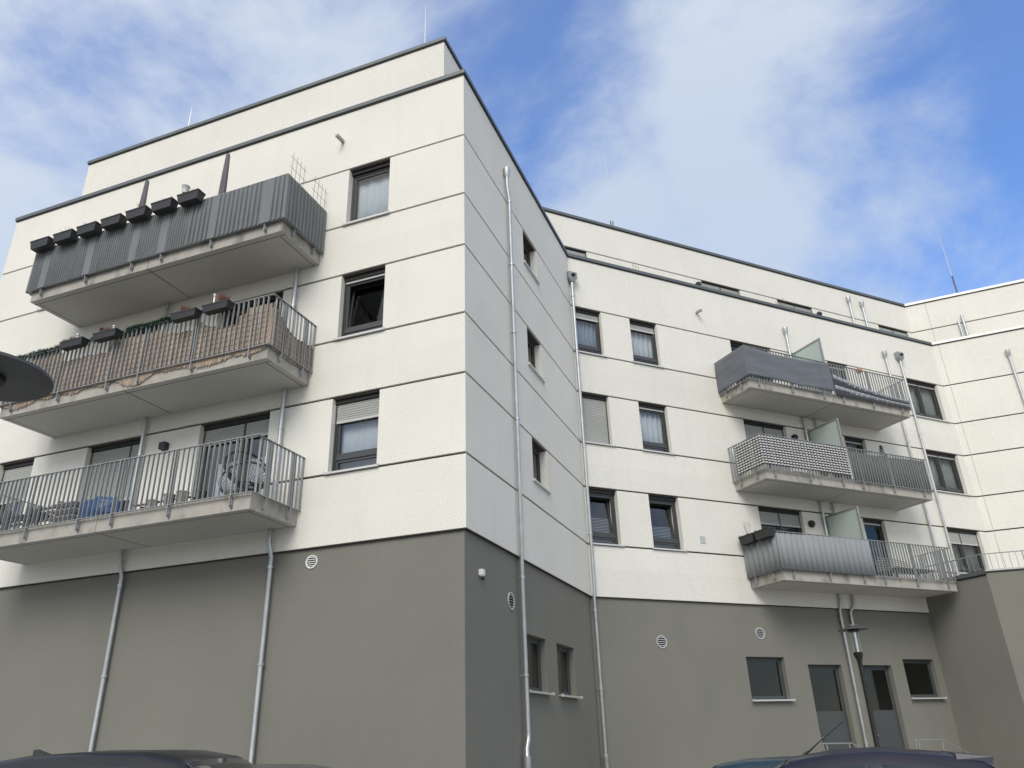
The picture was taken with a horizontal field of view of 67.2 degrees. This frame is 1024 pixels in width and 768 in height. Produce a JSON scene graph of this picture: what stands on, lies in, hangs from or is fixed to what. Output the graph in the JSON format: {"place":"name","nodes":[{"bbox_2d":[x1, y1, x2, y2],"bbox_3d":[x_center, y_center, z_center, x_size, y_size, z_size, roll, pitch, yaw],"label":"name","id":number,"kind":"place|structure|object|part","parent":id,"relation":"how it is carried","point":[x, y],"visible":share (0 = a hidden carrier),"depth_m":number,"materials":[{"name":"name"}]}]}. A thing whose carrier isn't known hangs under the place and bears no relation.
{"place":"outdoors","nodes":[
{"label":"outdoors","id":0,"kind":"place"},
{"bbox_2d":[2,501,61,530],"bbox_3d":[-9.701,2.720,15.614,0.900,0.700,0.500,-11,-26,18],"label":"outdoor sofa","id":1,"kind":"object","parent":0,"point":[30,517],"visible":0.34,"depth_m":15.49,"materials":[{"name":"grey"}]},
{"bbox_2d":[47,501,83,522],"bbox_3d":[-8.781,2.644,15.332,0.800,0.525,0.540,-11,-26,18],"label":"chair","id":2,"kind":"object","parent":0,"point":[76,511],"visible":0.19,"depth_m":15.14,"materials":[{"name":"grey plastic"}]},
{"bbox_2d":[0,0,1023,303],"label":"sky","id":3,"kind":"structure","parent":0,"point":[834,142],"materials":[{"name":"blue"}]},
{"bbox_2d":[877,557,935,579],"bbox_3d":[12.209,5.788,24.027,1.806,0.858,0.866,9,-27,-23],"label":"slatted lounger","id":4,"kind":"object","parent":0,"point":[901,568],"visible":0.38,"depth_m":23.95,"materials":[{"name":"grey"}]},
{"label":"ground","id":5,"kind":"structure","parent":0,"visible":0},
{"bbox_2d":[0,6,1023,767],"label":"apartment building","id":6,"kind":"structure","parent":5,"relation":"on","point":[506,504],"depth_m":17.54,"materials":[{"name":"white and grey plaster"},{"name":"glass"},{"name":"metal"}]},
{"bbox_2d":[0,461,33,526],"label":"window","id":7,"kind":"structure","parent":6,"relation":"in","point":[20,470],"depth_m":17.84,"materials":[{"name":"grey glass"}]},
{"bbox_2d":[59,336,90,351],"bbox_3d":[-9.225,-0.862,16.332,0.655,0.255,0.317,-11,-26,18],"label":"flower trough","id":8,"kind":"object","parent":6,"relation":"attached to","point":[74,343],"visible":1,"depth_m":16.21,"materials":[{"name":"plastic"}]},
{"bbox_2d":[80,496,120,517],"bbox_3d":[-7.848,2.399,14.781,0.913,0.469,0.509,-11,-26,18],"label":"blue sack","id":9,"kind":"object","parent":6,"relation":"on","point":[104,508],"visible":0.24,"depth_m":14.59,"materials":[{"name":"blue plastic"}]},
{"bbox_2d":[92,327,123,342],"bbox_3d":[-8.372,-1.057,16.052,0.640,0.320,0.332,-11,-26,18],"label":"flower trough","id":10,"kind":"object","parent":6,"relation":"attached to","point":[102,335],"visible":1,"depth_m":15.93,"materials":[{"name":"plastic"}]},
{"bbox_2d":[83,440,139,511],"bbox_3d":[-8.567,2.333,16.642,1.606,2.154,0.237,-11,-26,18],"label":"balcony door","id":11,"kind":"structure","parent":6,"relation":"in","point":[130,449],"depth_m":16.85,"materials":[{"name":"grey glass"}]},
{"bbox_2d":[16,309,207,359],"bbox_3d":[-8.457,-1.015,16.194,5.583,0.256,0.250,-11,-26,18],"label":"garland","id":12,"kind":"object","parent":6,"relation":"attached to","point":[147,325],"visible":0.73,"depth_m":15.95,"materials":[{"name":"green plant"}]},
{"bbox_2d":[116,326,160,342],"bbox_3d":[-8.665,-0.283,17.827,1.606,2.106,0.185,-11,-26,18],"label":"balcony door","id":13,"kind":"structure","parent":6,"relation":"in","point":[143,332],"depth_m":18.22,"materials":[{"name":"grey glass"}]},
{"bbox_2d":[139,180,148,205],"bbox_3d":[-8.631,-3.675,17.813,0.440,2.565,0.433,-11,-26,18],"label":"closed parasol","id":14,"kind":"object","parent":6,"relation":"on","point":[143,199],"visible":0.34,"depth_m":18.13,"materials":[{"name":"fabric"}]},
{"bbox_2d":[147,499,158,506],"bbox_3d":[-6.636,2.247,14.221,0.194,0.200,0.190,-11,-26,18],"label":"plant pot","id":15,"kind":"object","parent":6,"relation":"on","point":[153,503],"visible":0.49,"depth_m":14.18,"materials":[{"name":"grey plastic"}]},
{"bbox_2d":[0,302,312,409],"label":"reed mat","id":16,"kind":"object","parent":6,"relation":"on","point":[128,381],"visible":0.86,"depth_m":15.34,"materials":[{"name":"brown wicker"}]},
{"bbox_2d":[163,493,175,504],"bbox_3d":[-6.282,2.153,14.115,0.216,0.260,0.211,-11,-26,18],"label":"plant pot","id":17,"kind":"object","parent":6,"relation":"on","point":[164,495],"visible":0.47,"depth_m":14.08,"materials":[{"name":"grey plastic"}]},
{"bbox_2d":[25,174,326,295],"bbox_3d":[-7.699,-2.997,17.535,7.170,1.133,1.448,-11,-26,18],"label":"privacy screen","id":18,"kind":"object","parent":6,"relation":"attached to","point":[288,197],"visible":0.91,"depth_m":16.71,"materials":[{"name":"fabric"}]},
{"bbox_2d":[30,236,54,252],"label":"flower trough","id":19,"kind":"object","parent":18,"relation":"attached to","point":[42,244],"visible":0.95,"depth_m":18.00,"materials":[{"name":"plastic"}]},
{"bbox_2d":[53,228,78,245],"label":"flower trough","id":20,"kind":"object","parent":18,"relation":"attached to","point":[68,236],"visible":0.98,"depth_m":17.77,"materials":[{"name":"plastic"}]},
{"bbox_2d":[76,221,102,238],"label":"flower trough","id":21,"kind":"object","parent":18,"relation":"attached to","point":[90,229],"visible":0.98,"depth_m":17.55,"materials":[{"name":"plastic"}]},
{"bbox_2d":[100,213,126,230],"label":"flower trough","id":22,"kind":"object","parent":18,"relation":"attached to","point":[115,221],"visible":0.95,"depth_m":17.32,"materials":[{"name":"plastic"}]},
{"bbox_2d":[125,204,152,223],"bbox_3d":[-8.299,-3.858,17.261,0.590,0.462,0.352,-11,-26,18],"label":"flower trough","id":23,"kind":"object","parent":18,"relation":"attached to","point":[139,213],"visible":0.98,"depth_m":17.10,"materials":[{"name":"plastic"}]},
{"bbox_2d":[151,197,177,215],"bbox_3d":[-7.622,-3.923,17.015,0.590,0.333,0.338,-11,-26,18],"label":"flower trough","id":24,"kind":"object","parent":18,"relation":"attached to","point":[164,206],"visible":0.98,"depth_m":16.87,"materials":[{"name":"plastic"}]},
{"bbox_2d":[177,188,205,207],"bbox_3d":[-6.950,-4.051,16.790,0.590,0.334,0.338,-11,-26,18],"label":"flower trough","id":25,"kind":"object","parent":18,"relation":"attached to","point":[192,197],"visible":1,"depth_m":16.65,"materials":[{"name":"plastic"}]},
{"bbox_2d":[182,184,189,192],"bbox_3d":[-7.121,-4.257,16.829,0.180,0.240,0.177,17,-31,-36],"label":"silver pot","id":26,"kind":"object","parent":25,"relation":"on","point":[185,187],"visible":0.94,"depth_m":16.77,"materials":[{"name":"silver metal"}]},
{"bbox_2d":[176,490,189,502],"bbox_3d":[-6.002,2.095,14.023,0.238,0.270,0.232,-11,-26,18],"label":"plant pot","id":27,"kind":"object","parent":6,"relation":"on","point":[179,496],"visible":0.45,"depth_m":13.96,"materials":[{"name":"grey plastic"}]},
{"bbox_2d":[170,305,202,323],"bbox_3d":[-6.476,-1.406,15.418,0.640,0.305,0.322,-11,-26,18],"label":"flower trough","id":28,"kind":"object","parent":6,"relation":"attached to","point":[183,314],"visible":1,"depth_m":15.29,"materials":[{"name":"plastic"}]},
{"bbox_2d":[199,491,209,498],"bbox_3d":[-5.535,2.039,13.852,0.173,0.200,0.168,-11,-26,18],"label":"plant pot","id":29,"kind":"object","parent":6,"relation":"on","point":[205,494],"visible":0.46,"depth_m":13.81,"materials":[{"name":"black plastic"}]},
{"bbox_2d":[201,291,234,315],"bbox_3d":[-5.754,-1.581,15.178,0.640,0.375,0.349,-11,-26,18],"label":"flower trough","id":30,"kind":"object","parent":6,"relation":"attached to","point":[223,304],"visible":1,"depth_m":15.05,"materials":[{"name":"plastic"}]},
{"bbox_2d":[218,153,229,194],"bbox_3d":[-6.438,-4.090,17.077,0.440,2.565,0.433,-11,-26,18],"label":"closed parasol","id":31,"kind":"object","parent":6,"relation":"on","point":[223,182],"visible":0.37,"depth_m":17.30,"materials":[{"name":"fabric"}]},
{"bbox_2d":[195,414,269,499],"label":"balcony door","id":32,"kind":"structure","parent":6,"relation":"in","point":[259,424],"depth_m":15.97,"materials":[{"name":"grey glass"}]},
{"bbox_2d":[218,461,264,494],"bbox_3d":[-5.071,1.861,14.489,0.884,1.041,0.523,0,-25,-4],"label":"round wire chair","id":33,"kind":"object","parent":6,"relation":"on","point":[228,488],"visible":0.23,"depth_m":14.62,"materials":[{"name":"grey metal"}]},
{"bbox_2d":[224,450,265,493],"bbox_3d":[-4.812,1.639,14.028,0.884,1.041,0.523,19,-32,-37],"label":"round wire chair","id":34,"kind":"object","parent":6,"relation":"on","point":[252,484],"visible":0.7,"depth_m":14.04,"materials":[{"name":"black metal"}]},
{"bbox_2d":[221,294,282,327],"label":"balcony door","id":35,"kind":"structure","parent":6,"relation":"in","point":[272,299],"depth_m":17.31,"materials":[{"name":"grey glass"}]},
{"bbox_2d":[291,155,306,182],"bbox_3d":[-4.555,-4.419,16.440,0.038,0.910,0.570,-11,-26,18],"label":"wire trellis","id":36,"kind":"object","parent":6,"relation":"attached to","point":[300,170],"visible":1,"depth_m":16.54,"materials":[{"name":"grey metal"}]},
{"bbox_2d":[312,178,326,204],"bbox_3d":[-4.269,-4.113,17.121,0.038,0.910,0.570,-11,-26,18],"label":"wire trellis","id":37,"kind":"object","parent":6,"relation":"attached to","point":[321,193],"visible":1,"depth_m":17.16,"materials":[{"name":"grey metal"}]},
{"bbox_2d":[323,392,379,474],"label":"window","id":38,"kind":"structure","parent":6,"relation":"in","point":[356,419],"depth_m":14.95,"materials":[{"name":"grey glass"}]},
{"bbox_2d":[333,269,384,340],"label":"window","id":39,"kind":"structure","parent":6,"relation":"in","point":[363,306],"depth_m":16.41,"materials":[{"name":"grey glass"}]},
{"bbox_2d":[342,162,389,225],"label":"window","id":40,"kind":"structure","parent":6,"relation":"in","point":[370,190],"depth_m":17.42,"materials":[{"name":"grey glass"}]},
{"bbox_2d":[523,242,540,284],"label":"window","id":41,"kind":"structure","parent":6,"relation":"in","point":[526,250],"depth_m":20.38,"materials":[{"name":"grey"}]},
{"bbox_2d":[527,337,545,382],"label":"window","id":42,"kind":"structure","parent":6,"relation":"in","point":[530,345],"depth_m":19.29,"materials":[{"name":"grey glass"}]},
{"bbox_2d":[527,636,554,695],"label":"window","id":43,"kind":"structure","parent":6,"relation":"in","point":[530,640],"depth_m":15.72,"materials":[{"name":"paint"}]},
{"bbox_2d":[532,446,551,493],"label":"window","id":44,"kind":"structure","parent":6,"relation":"in","point":[534,451],"depth_m":18.11,"materials":[{"name":"grey glass"}]},
{"bbox_2d":[557,645,582,698],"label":"window","id":45,"kind":"structure","parent":6,"relation":"in","point":[560,649],"depth_m":17.43,"materials":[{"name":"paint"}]},
{"bbox_2d":[566,249,585,256],"bbox_3d":[2.102,-3.787,26.093,0.916,1.645,0.240,9,-27,-23],"label":"window","id":46,"kind":"structure","parent":6,"relation":"in","point":[569,251],"depth_m":26.35,"materials":[{"name":"grey"}]},
{"bbox_2d":[574,309,606,356],"bbox_3d":[2.250,-1.521,23.396,1.084,1.553,0.414,9,-27,-23],"label":"window","id":47,"kind":"structure","parent":6,"relation":"in","point":[588,330],"depth_m":23.60,"materials":[{"name":"grey glass"}]},
{"bbox_2d":[581,394,614,446],"bbox_3d":[2.351,1.053,22.173,1.084,1.555,0.352,9,-27,-23],"label":"window","id":48,"kind":"structure","parent":6,"relation":"in","point":[596,429],"depth_m":22.24,"materials":[{"name":"grey plastic"}]},
{"bbox_2d":[588,489,624,546],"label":"window","id":49,"kind":"structure","parent":6,"relation":"in","point":[602,504],"depth_m":21.36,"materials":[{"name":"grey glass"}]},
{"bbox_2d":[629,321,663,367],"bbox_3d":[4.102,-1.214,24.194,1.124,1.553,0.414,9,-27,-23],"label":"window","id":50,"kind":"structure","parent":6,"relation":"in","point":[644,348],"depth_m":24.39,"materials":[{"name":"grey glass"}]},
{"bbox_2d":[638,404,674,454],"bbox_3d":[4.190,1.372,22.997,1.124,1.555,0.414,9,-27,-23],"label":"window","id":51,"kind":"structure","parent":6,"relation":"in","point":[652,418],"depth_m":23.20,"materials":[{"name":"grey glass"}]},
{"bbox_2d":[648,496,687,551],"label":"window","id":52,"kind":"structure","parent":6,"relation":"in","point":[665,532],"depth_m":22.16,"materials":[{"name":"grey glass"}]},
{"bbox_2d":[701,283,738,294],"bbox_3d":[7.722,-2.856,28.515,1.796,1.645,0.240,9,-27,-23],"label":"window","id":53,"kind":"structure","parent":6,"relation":"in","point":[703,284],"depth_m":28.73,"materials":[{"name":"grey"}]},
{"bbox_2d":[738,521,757,545],"bbox_3d":[6.742,4.257,22.223,0.338,0.677,0.600,9,-27,-23],"label":"flower trough","id":54,"kind":"object","parent":6,"relation":"attached to","point":[747,539],"visible":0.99,"depth_m":22.09,"materials":[{"name":"plastic"}]},
{"bbox_2d":[730,342,771,383],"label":"balcony door","id":55,"kind":"structure","parent":6,"relation":"in","point":[734,346],"depth_m":26.01,"materials":[{"name":"grey glass"}]},
{"bbox_2d":[743,421,788,472],"bbox_3d":[8.098,2.293,24.614,1.736,2.106,0.185,9,-27,-23],"label":"balcony door","id":56,"kind":"structure","parent":6,"relation":"in","point":[751,429],"depth_m":24.84,"materials":[{"name":"grey glass"}]},
{"bbox_2d":[746,657,795,700],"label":"window","id":57,"kind":"structure","parent":6,"relation":"in","point":[766,678],"depth_m":22.25,"materials":[{"name":"glass"}]},
{"bbox_2d":[715,346,833,392],"bbox_3d":[8.472,-0.456,24.241,3.800,1.026,1.329,0,-25,-3],"label":"privacy screen","id":58,"kind":"object","parent":6,"relation":"attached to","point":[737,365],"visible":1,"depth_m":24.19,"materials":[{"name":"grey fabric"}]},
{"bbox_2d":[758,508,801,534],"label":"balcony door","id":59,"kind":"structure","parent":6,"relation":"in","point":[788,521],"depth_m":23.78,"materials":[{"name":"grey glass"}]},
{"bbox_2d":[734,435,851,475],"bbox_3d":[8.632,2.139,23.047,3.625,0.895,1.090,1,-25,-7],"label":"woven screen","id":60,"kind":"object","parent":6,"relation":"attached to","point":[822,457],"visible":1,"depth_m":22.98,"materials":[{"name":"grey"}]},
{"bbox_2d":[777,301,811,312],"bbox_3d":[11.000,-2.312,29.927,1.796,1.645,0.240,9,-27,-23],"label":"window","id":61,"kind":"structure","parent":6,"relation":"in","point":[779,303],"depth_m":30.15,"materials":[{"name":"grey"}]},
{"bbox_2d":[742,533,875,577],"bbox_3d":[8.638,4.806,21.794,3.779,1.025,1.315,0,-25,-3],"label":"privacy screen","id":62,"kind":"object","parent":6,"relation":"on","point":[820,553],"visible":0.96,"depth_m":21.75,"materials":[{"name":"grey fabric"}]},
{"bbox_2d":[753,527,774,540],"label":"flower trough","id":63,"kind":"object","parent":62,"relation":"attached to","point":[763,533],"visible":1,"depth_m":21.48,"materials":[{"name":"plastic"}]},
{"bbox_2d":[808,665,853,750],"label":"service door","id":64,"kind":"structure","parent":6,"relation":"in","point":[828,696],"depth_m":22.19,"materials":[{"name":"paint"}]},
{"bbox_2d":[829,364,848,394],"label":"balcony door","id":65,"kind":"structure","parent":6,"relation":"in","point":[829,364],"depth_m":27.88,"materials":[{"name":"grey glass"}]},
{"bbox_2d":[844,438,863,479],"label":"balcony door","id":66,"kind":"structure","parent":6,"relation":"in","point":[851,443],"depth_m":26.62,"materials":[{"name":"grey glass"}]},
{"bbox_2d":[833,375,910,408],"bbox_3d":[11.958,0.270,25.560,3.381,0.723,0.031,9,-27,-23],"label":"strip screen","id":67,"kind":"object","parent":6,"relation":"attached to","point":[846,387],"visible":1,"depth_m":25.33,"materials":[{"name":"grey fabric"}]},
{"bbox_2d":[863,520,891,576],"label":"balcony door","id":68,"kind":"structure","parent":6,"relation":"in","point":[873,529],"depth_m":25.64,"materials":[{"name":"grey glass"}]},
{"bbox_2d":[863,666,904,748],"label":"service door","id":69,"kind":"structure","parent":6,"relation":"in","point":[886,718],"depth_m":22.90,"materials":[{"name":"paint"}]},
{"bbox_2d":[849,451,931,490],"bbox_3d":[12.190,2.827,24.637,1.231,1.005,3.694,-24,-33,39],"label":"privacy screen","id":70,"kind":"object","parent":6,"relation":"on","point":[888,472],"visible":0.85,"depth_m":24.43,"materials":[{"name":"grey plastic"}]},
{"bbox_2d":[879,327,907,336],"bbox_3d":[15.889,-1.502,32.034,1.746,1.645,0.240,9,-27,-23],"label":"window","id":71,"kind":"structure","parent":6,"relation":"in","point":[880,328],"depth_m":32.27,"materials":[{"name":"grey"}]},
{"bbox_2d":[902,659,946,698],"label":"window","id":72,"kind":"structure","parent":6,"relation":"in","point":[917,677],"depth_m":24.43,"materials":[{"name":"glass"}]},
{"bbox_2d":[907,380,949,422],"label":"window","id":73,"kind":"structure","parent":6,"relation":"in","point":[922,399],"depth_m":29.34,"materials":[{"name":"grey glass"}]},
{"bbox_2d":[926,452,970,495],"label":"window","id":74,"kind":"structure","parent":6,"relation":"in","point":[941,467],"depth_m":28.13,"materials":[{"name":"grey glass"}]},
{"bbox_2d":[947,529,984,573],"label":"window","id":75,"kind":"structure","parent":6,"relation":"in","point":[964,543],"depth_m":26.91,"materials":[{"name":"grey glass"}]},
{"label":"courtyard paving","id":76,"kind":"structure","parent":0,"visible":0},
{"bbox_2d":[0,351,53,401],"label":"street lamp","id":77,"kind":"object","parent":76,"relation":"on","point":[21,380],"visible":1,"depth_m":4.27,"materials":[{"name":"black metal"}]},
{"bbox_2d":[0,750,256,767],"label":"parked car","id":78,"kind":"object","parent":76,"relation":"on","point":[147,759],"visible":1,"depth_m":6.99,"materials":[{"name":"blue paint"}]},
{"bbox_2d":[253,764,330,767],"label":"parked car","id":79,"kind":"object","parent":76,"relation":"on","point":[286,766],"visible":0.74,"depth_m":9.88,"materials":[{"name":"grey paint"}]},
{"bbox_2d":[712,756,792,767],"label":"parked car","id":80,"kind":"object","parent":76,"relation":"on","point":[768,762],"visible":0.27,"depth_m":8.96,"materials":[{"name":"teal paint"}]},
{"bbox_2d":[838,624,879,746],"bbox_3d":[7.669,7.099,16.468,0.650,3.790,0.650,-11,-26,18],"label":"street lamp","id":81,"kind":"object","parent":76,"relation":"on","point":[853,629],"visible":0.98,"depth_m":16.77,"materials":[{"name":"black metal"}]},
{"bbox_2d":[775,721,996,767],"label":"parked car","id":82,"kind":"object","parent":76,"relation":"on","point":[875,757],"visible":1,"depth_m":6.79,"materials":[{"name":"blue paint"}]},
{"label":"side window","id":83,"kind":"part","parent":82,"relation":"part of","materials":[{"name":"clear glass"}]},
{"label":"side window","id":84,"kind":"part","parent":82,"relation":"part of","materials":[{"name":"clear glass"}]},
{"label":"entrance landing","id":85,"kind":"structure","parent":76,"relation":"on","visible":0},
{"bbox_2d":[822,742,858,750],"bbox_3d":[8.425,9.607,19.559,1.238,0.952,0.034,9,-27,-23],"label":"handrail","id":86,"kind":"object","parent":85,"relation":"on","point":[837,743],"visible":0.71,"depth_m":19.67,"materials":[{"name":"silver metal"}]},
{"bbox_2d":[914,739,968,752],"bbox_3d":[11.788,10.171,21.005,2.026,0.937,0.034,9,-27,-23],"label":"handrail","id":87,"kind":"object","parent":85,"relation":"on","point":[936,740],"visible":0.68,"depth_m":21.08,"materials":[{"name":"silver metal"}]}
]}

